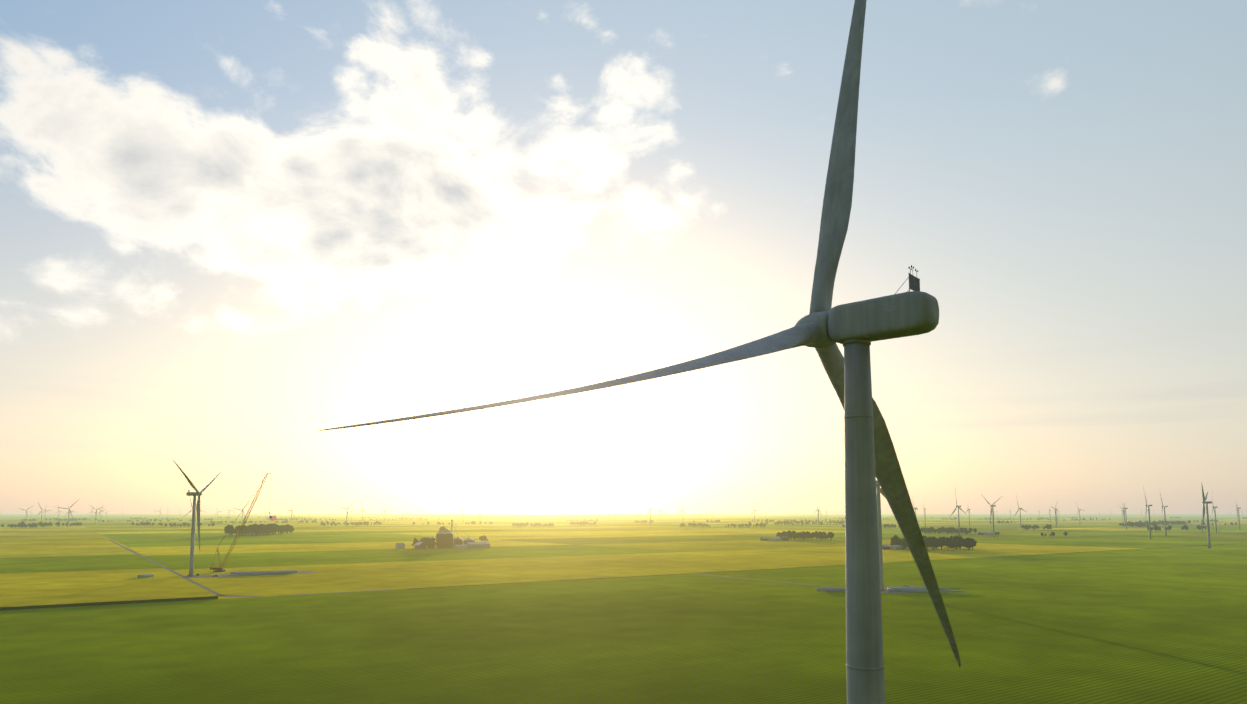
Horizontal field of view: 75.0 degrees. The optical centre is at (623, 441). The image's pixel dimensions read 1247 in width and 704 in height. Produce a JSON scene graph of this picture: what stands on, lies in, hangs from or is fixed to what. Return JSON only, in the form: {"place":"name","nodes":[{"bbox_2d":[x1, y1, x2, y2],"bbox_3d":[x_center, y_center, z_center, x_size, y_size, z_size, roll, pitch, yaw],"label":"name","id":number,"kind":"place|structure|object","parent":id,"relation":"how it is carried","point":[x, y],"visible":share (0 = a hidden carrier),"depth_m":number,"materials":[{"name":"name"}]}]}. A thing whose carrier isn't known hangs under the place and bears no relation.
{"place":"outdoors","nodes":[
{"label":"outdoors","id":0,"kind":"place"},
{"bbox_2d":[0,514,1246,703],"bbox_3d":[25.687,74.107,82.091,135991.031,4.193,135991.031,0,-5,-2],"label":"ground","id":1,"kind":"structure","parent":0,"point":[1158,622],"depth_m":528.21,"materials":[{"name":"green plant"}]},
{"bbox_2d":[54,501,76,526],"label":"turbine","id":2,"kind":"object","parent":1,"relation":"on","point":[68,512],"visible":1,"depth_m":3901.95,"materials":[{"name":"white metal"}]},
{"bbox_2d":[0,554,217,610],"bbox_3d":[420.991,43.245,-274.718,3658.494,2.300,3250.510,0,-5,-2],"label":"field","id":3,"kind":"structure","parent":1,"relation":"on","point":[52,582],"depth_m":764.40,"materials":[{"name":"green plant"}]},
{"bbox_2d":[173,460,220,575],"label":"turbine","id":4,"kind":"object","parent":1,"relation":"on","point":[196,508],"visible":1,"depth_m":885.50,"materials":[{"name":"white metal"}]},
{"bbox_2d":[227,525,233,535],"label":"tree","id":5,"kind":"object","parent":1,"relation":"on","point":[230,527],"visible":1,"depth_m":2454.45,"materials":[{"name":"green plant"}]},
{"bbox_2d":[210,473,275,571],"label":"crane","id":6,"kind":"object","parent":1,"relation":"on","point":[218,569],"visible":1,"depth_m":959.18,"materials":[{"name":"red"}]},
{"bbox_2d":[256,524,265,535],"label":"tree","id":7,"kind":"object","parent":1,"relation":"on","point":[261,529],"visible":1,"depth_m":2460.53,"materials":[{"name":"green plant"}]},
{"bbox_2d":[395,520,489,548],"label":"farmstead","id":8,"kind":"structure","parent":1,"relation":"on","point":[445,540],"depth_m":1605.02,"materials":[{"name":"white"}]},
{"bbox_2d":[439,526,447,531],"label":"tree","id":9,"kind":"object","parent":1,"relation":"on","point":[442,528],"visible":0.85,"depth_m":2346.72,"materials":[{"name":"green plant"}]},
{"bbox_2d":[137,570,908,586],"bbox_3d":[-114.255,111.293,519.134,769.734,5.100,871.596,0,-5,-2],"label":"vehicles","id":10,"kind":"object","parent":1,"relation":"on","point":[145,575],"visible":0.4,"depth_m":839.82,"materials":[{"name":"white"}]},
{"bbox_2d":[318,0,960,703],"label":"turbine","id":11,"kind":"object","parent":1,"relation":"on","point":[854,328],"visible":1,"depth_m":87.57,"materials":[{"name":"grey metal"}]},
{"bbox_2d":[109,540,1242,596],"bbox_3d":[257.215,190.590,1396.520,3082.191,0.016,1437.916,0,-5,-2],"label":"roads and pads","id":12,"kind":"object","parent":1,"relation":"on","point":[306,572],"visible":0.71,"depth_m":878.16,"materials":[{"name":"grey gravel"}]},
{"bbox_2d":[760,536,788,540],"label":"building","id":13,"kind":"structure","parent":1,"relation":"on","point":[783,538],"depth_m":2031.10,"materials":[{"name":"white"}]},
{"bbox_2d":[842,480,885,590],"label":"turbine","id":14,"kind":"object","parent":1,"relation":"on","point":[878,489],"visible":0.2,"depth_m":722.61,"materials":[{"name":"white metal"}]},
{"bbox_2d":[890,539,897,544],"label":"tree","id":15,"kind":"object","parent":1,"relation":"on","point":[893,542],"visible":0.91,"depth_m":1564.80,"materials":[{"name":"green plant"}]},
{"bbox_2d":[882,544,908,549],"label":"building","id":16,"kind":"structure","parent":1,"relation":"on","point":[887,546],"depth_m":1535.72,"materials":[{"name":"white"}]},
{"bbox_2d":[900,538,905,545],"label":"tree","id":17,"kind":"object","parent":1,"relation":"on","point":[902,541],"visible":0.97,"depth_m":1516.68,"materials":[{"name":"green plant"}]},
{"bbox_2d":[924,538,931,549],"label":"tree","id":18,"kind":"object","parent":1,"relation":"on","point":[926,540],"visible":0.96,"depth_m":1491.76,"materials":[{"name":"green plant"}]},
{"bbox_2d":[930,537,937,549],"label":"tree","id":19,"kind":"object","parent":1,"relation":"on","point":[934,541],"visible":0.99,"depth_m":1495.67,"materials":[{"name":"green plant"}]},
{"bbox_2d":[938,538,943,549],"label":"tree","id":20,"kind":"object","parent":1,"relation":"on","point":[941,541],"visible":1,"depth_m":1500.29,"materials":[{"name":"green plant"}]},
{"bbox_2d":[944,538,950,549],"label":"tree","id":21,"kind":"object","parent":1,"relation":"on","point":[946,541],"visible":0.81,"depth_m":1514.14,"materials":[{"name":"green plant"}]},
{"bbox_2d":[949,539,957,549],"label":"tree","id":22,"kind":"object","parent":1,"relation":"on","point":[953,543],"visible":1,"depth_m":1497.36,"materials":[{"name":"green plant"}]},
{"bbox_2d":[949,489,965,535],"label":"turbine","id":23,"kind":"object","parent":1,"relation":"on","point":[958,514],"visible":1,"depth_m":2460.85,"materials":[{"name":"white metal"}]},
{"bbox_2d":[956,536,963,549],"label":"tree","id":24,"kind":"object","parent":1,"relation":"on","point":[959,539],"visible":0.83,"depth_m":1526.53,"materials":[{"name":"green plant"}]},
{"bbox_2d":[964,538,970,549],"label":"tree","id":25,"kind":"object","parent":1,"relation":"on","point":[968,540],"visible":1,"depth_m":1507.71,"materials":[{"name":"green plant"}]},
{"bbox_2d":[967,538,976,549],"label":"tree","id":26,"kind":"object","parent":1,"relation":"on","point":[972,542],"visible":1,"depth_m":1501.88,"materials":[{"name":"green plant"}]},
{"bbox_2d":[978,531,999,534],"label":"building","id":27,"kind":"structure","parent":1,"relation":"on","point":[989,533],"depth_m":2592.09,"materials":[{"name":"white"}]},
{"bbox_2d":[981,494,999,536],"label":"turbine","id":28,"kind":"object","parent":1,"relation":"on","point":[992,511],"visible":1,"depth_m":2331.00,"materials":[{"name":"white metal"}]},
{"bbox_2d":[1014,496,1026,528],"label":"turbine","id":29,"kind":"object","parent":1,"relation":"on","point":[1020,513],"visible":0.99,"depth_m":3500.19,"materials":[{"name":"white metal"}]},
{"bbox_2d":[1121,501,1127,528],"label":"turbine","id":30,"kind":"object","parent":1,"relation":"on","point":[1125,514],"visible":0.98,"depth_m":3476.15,"materials":[{"name":"white metal"}]},
{"bbox_2d":[1143,487,1151,538],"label":"turbine","id":31,"kind":"object","parent":1,"relation":"on","point":[1146,505],"visible":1,"depth_m":2190.46,"materials":[{"name":"white metal"}]},
{"bbox_2d":[1160,494,1167,535],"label":"turbine","id":32,"kind":"object","parent":1,"relation":"on","point":[1164,516],"visible":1,"depth_m":2479.38,"materials":[{"name":"white metal"}]},
{"bbox_2d":[1201,482,1211,547],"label":"turbine","id":33,"kind":"object","parent":1,"relation":"on","point":[1207,516],"visible":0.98,"depth_m":1594.55,"materials":[{"name":"white metal"}]},
{"bbox_2d":[1212,495,1217,532],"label":"turbine","id":34,"kind":"object","parent":1,"relation":"on","point":[1215,516],"visible":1,"depth_m":2818.41,"materials":[{"name":"white metal"}]},
{"bbox_2d":[1235,499,1240,529],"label":"turbine","id":35,"kind":"object","parent":1,"relation":"on","point":[1238,515],"visible":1,"depth_m":3309.80,"materials":[{"name":"white metal"}]},
{"bbox_2d":[0,0,1246,513],"label":"sky","id":36,"kind":"structure","parent":0,"point":[233,233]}
]}

